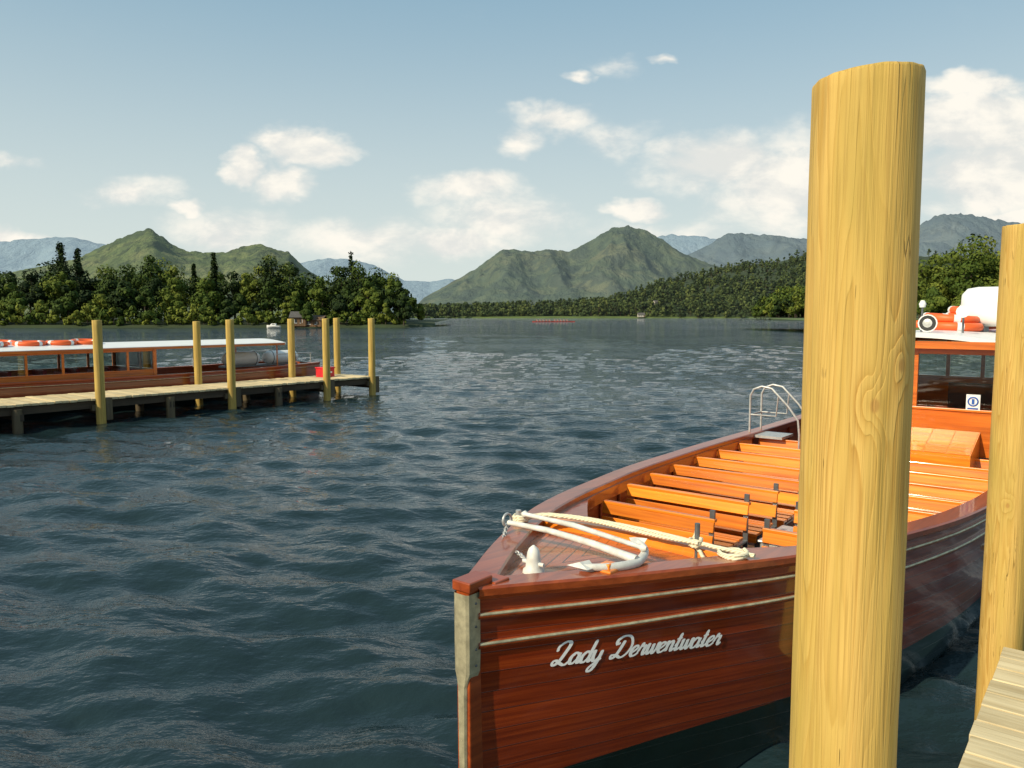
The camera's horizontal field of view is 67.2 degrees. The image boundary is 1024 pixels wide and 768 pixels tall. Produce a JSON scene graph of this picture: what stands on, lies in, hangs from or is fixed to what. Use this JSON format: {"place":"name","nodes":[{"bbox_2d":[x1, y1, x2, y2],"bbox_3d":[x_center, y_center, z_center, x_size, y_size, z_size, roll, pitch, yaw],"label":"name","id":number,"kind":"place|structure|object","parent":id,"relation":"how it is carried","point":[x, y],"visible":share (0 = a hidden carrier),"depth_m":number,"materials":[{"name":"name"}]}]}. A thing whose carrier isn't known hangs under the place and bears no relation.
{"place":"outdoors","nodes":[
{"label":"outdoors","id":0,"kind":"place"},
{"bbox_2d":[0,237,105,272],"bbox_3d":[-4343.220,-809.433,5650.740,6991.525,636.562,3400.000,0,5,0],"label":"hills","id":1,"kind":"structure","parent":0,"point":[19,254],"depth_m":5704.22,"materials":[{"name":"grey stone"}]},
{"bbox_2d":[3,228,383,316],"bbox_3d":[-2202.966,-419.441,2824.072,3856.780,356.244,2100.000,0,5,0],"label":"hills","id":2,"kind":"structure","parent":0,"point":[134,249],"depth_m":2769.14,"materials":[{"name":"green plant"}]},
{"bbox_2d":[0,319,448,327],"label":"island ground","id":3,"kind":"structure","parent":0,"point":[409,323],"depth_m":160.80,"materials":[{"name":"green plant"}]},
{"bbox_2d":[51,241,69,320],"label":"conifer tree","id":4,"kind":"object","parent":3,"relation":"on","point":[61,258],"visible":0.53,"depth_m":173.73,"materials":[{"name":"green plant"}]},
{"bbox_2d":[71,248,85,311],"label":"conifer tree","id":5,"kind":"object","parent":3,"relation":"on","point":[76,255],"visible":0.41,"depth_m":175.94,"materials":[{"name":"green plant"}]},
{"bbox_2d":[188,262,197,320],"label":"conifer tree","id":6,"kind":"object","parent":3,"relation":"on","point":[193,278],"visible":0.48,"depth_m":172.31,"materials":[{"name":"green plant"}]},
{"bbox_2d":[0,253,424,325],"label":"island forest","id":7,"kind":"object","parent":3,"relation":"on","point":[128,296],"visible":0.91,"depth_m":167.33,"materials":[{"name":"green plant"}]},
{"bbox_2d":[209,251,222,321],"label":"conifer tree","id":8,"kind":"object","parent":3,"relation":"on","point":[214,274],"visible":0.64,"depth_m":170.28,"materials":[{"name":"green plant"}]},
{"bbox_2d":[262,262,273,312],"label":"conifer tree","id":9,"kind":"object","parent":3,"relation":"on","point":[266,272],"visible":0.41,"depth_m":171.27,"materials":[{"name":"green plant"}]},
{"bbox_2d":[289,311,306,325],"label":"stone boathouse","id":10,"kind":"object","parent":3,"relation":"on","point":[296,316],"visible":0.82,"depth_m":159.51,"materials":[{"name":"stone"}]},
{"bbox_2d":[301,318,305,325],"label":"door","id":11,"kind":"structure","parent":10,"relation":"in","point":[302,320],"depth_m":159.53,"materials":[{"name":"brown wood"}]},
{"bbox_2d":[304,315,326,326],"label":"wooden boathouse","id":12,"kind":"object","parent":3,"relation":"on","point":[316,321],"visible":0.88,"depth_m":160.01,"materials":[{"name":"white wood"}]},
{"bbox_2d":[316,317,320,326],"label":"door","id":13,"kind":"structure","parent":12,"relation":"in","point":[318,322],"depth_m":159.80,"materials":[{"name":"brown wood"}]},
{"bbox_2d":[345,251,357,320],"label":"pine tree","id":14,"kind":"object","parent":3,"relation":"on","point":[350,256],"visible":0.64,"depth_m":170.14,"materials":[{"name":"green plant"}]},
{"bbox_2d":[0,317,994,767],"bbox_3d":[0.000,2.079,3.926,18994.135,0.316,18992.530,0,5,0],"label":"lake water","id":15,"kind":"structure","parent":0,"point":[260,583],"depth_m":8.90,"materials":[{"name":"blue liquid"}]},
{"bbox_2d":[0,338,319,422],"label":"passenger launch","id":16,"kind":"object","parent":15,"relation":"on","point":[139,355],"visible":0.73,"depth_m":20.23,"materials":[{"name":"brown wood"}]},
{"bbox_2d":[20,351,151,375],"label":"cabin windows","id":17,"kind":"structure","parent":16,"relation":"in","point":[146,356],"depth_m":21.05,"materials":[{"name":"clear glass"}]},
{"bbox_2d":[0,318,378,433],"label":"wooden jetty","id":18,"kind":"object","parent":15,"relation":"in","point":[327,380],"visible":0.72,"depth_m":19.65,"materials":[{"name":"brown wood"}]},
{"bbox_2d":[267,323,280,327],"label":"motor cruiser","id":19,"kind":"object","parent":15,"relation":"on","point":[274,325],"visible":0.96,"depth_m":156.69,"materials":[{"name":"white paint"}]},
{"bbox_2d":[532,319,557,321],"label":"rowing boat","id":20,"kind":"object","parent":15,"relation":"on","point":[544,321],"visible":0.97,"depth_m":316.68,"materials":[{"name":"white paint"}]},
{"bbox_2d":[452,287,997,767],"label":"passenger launch","id":21,"kind":"object","parent":15,"relation":"on","point":[638,615],"visible":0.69,"depth_m":3.96,"materials":[{"name":"brown wood"}]},
{"bbox_2d":[789,61,925,767],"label":"mooring post","id":22,"kind":"object","parent":15,"relation":"in","point":[865,183],"visible":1,"depth_m":1.36,"materials":[{"name":"yellow wood"}]},
{"bbox_2d":[958,647,1023,767],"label":"wooden jetty","id":23,"kind":"object","parent":15,"relation":"in","point":[996,736],"visible":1,"depth_m":3.04,"materials":[{"name":"pale weathered wood planks"}]},
{"bbox_2d":[974,223,1023,719],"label":"mooring post","id":24,"kind":"object","parent":15,"relation":"in","point":[1002,613],"visible":0.79,"depth_m":3.88,"materials":[{"name":"yellow wood"}]},
{"bbox_2d":[301,234,715,311],"bbox_3d":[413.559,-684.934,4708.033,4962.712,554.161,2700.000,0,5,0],"label":"hills","id":25,"kind":"structure","parent":0,"point":[421,290],"depth_m":4874.28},
{"bbox_2d":[0,0,1023,281],"label":"sky","id":26,"kind":"structure","parent":0,"point":[420,140],"materials":[{"name":"blue"}]},
{"bbox_2d":[418,225,728,307],"bbox_3d":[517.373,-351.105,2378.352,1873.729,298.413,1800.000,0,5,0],"label":"hills","id":27,"kind":"structure","parent":0,"point":[612,261],"depth_m":2110.77,"materials":[{"name":"green plant"}]},
{"bbox_2d":[395,316,917,317],"bbox_3d":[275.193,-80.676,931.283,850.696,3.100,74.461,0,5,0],"label":"shore ground","id":28,"kind":"structure","parent":0,"point":[585,317],"depth_m":903.02,"materials":[{"name":"green plant"}]},
{"bbox_2d":[447,256,959,315],"bbox_3d":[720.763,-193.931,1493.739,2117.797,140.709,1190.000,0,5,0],"label":"hills","id":29,"kind":"structure","parent":0,"point":[732,274],"depth_m":1345.23,"materials":[{"name":"green plant"}]},
{"bbox_2d":[411,248,975,317],"bbox_3d":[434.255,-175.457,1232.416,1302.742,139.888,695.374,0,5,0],"label":"distant forest","id":30,"kind":"object","parent":29,"relation":"on","point":[676,291],"visible":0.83,"depth_m":1022.47,"materials":[{"name":"green plant"}]},
{"bbox_2d":[762,317,917,319],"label":"headland ground","id":31,"kind":"structure","parent":0,"point":[784,317],"depth_m":482.98,"materials":[{"name":"green plant"}]},
{"bbox_2d":[751,284,956,318],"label":"headland forest","id":32,"kind":"object","parent":31,"relation":"on","point":[788,301],"visible":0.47,"depth_m":487.58,"materials":[{"name":"green plant"}]},
{"bbox_2d":[772,318,919,329],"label":"shore ground","id":33,"kind":"structure","parent":0,"point":[803,319],"depth_m":129.49,"materials":[{"name":"brown soil"}]},
{"bbox_2d":[916,233,1000,319],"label":"shore trees","id":34,"kind":"object","parent":33,"relation":"on","point":[940,287],"visible":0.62,"depth_m":111.14,"materials":[{"name":"green plant"}]},
{"bbox_2d":[688,213,1020,267],"bbox_3d":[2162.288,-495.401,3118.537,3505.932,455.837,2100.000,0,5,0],"label":"hills","id":35,"kind":"structure","parent":0,"point":[943,233],"depth_m":3119.59,"materials":[{"name":"grey stone"}]}
]}

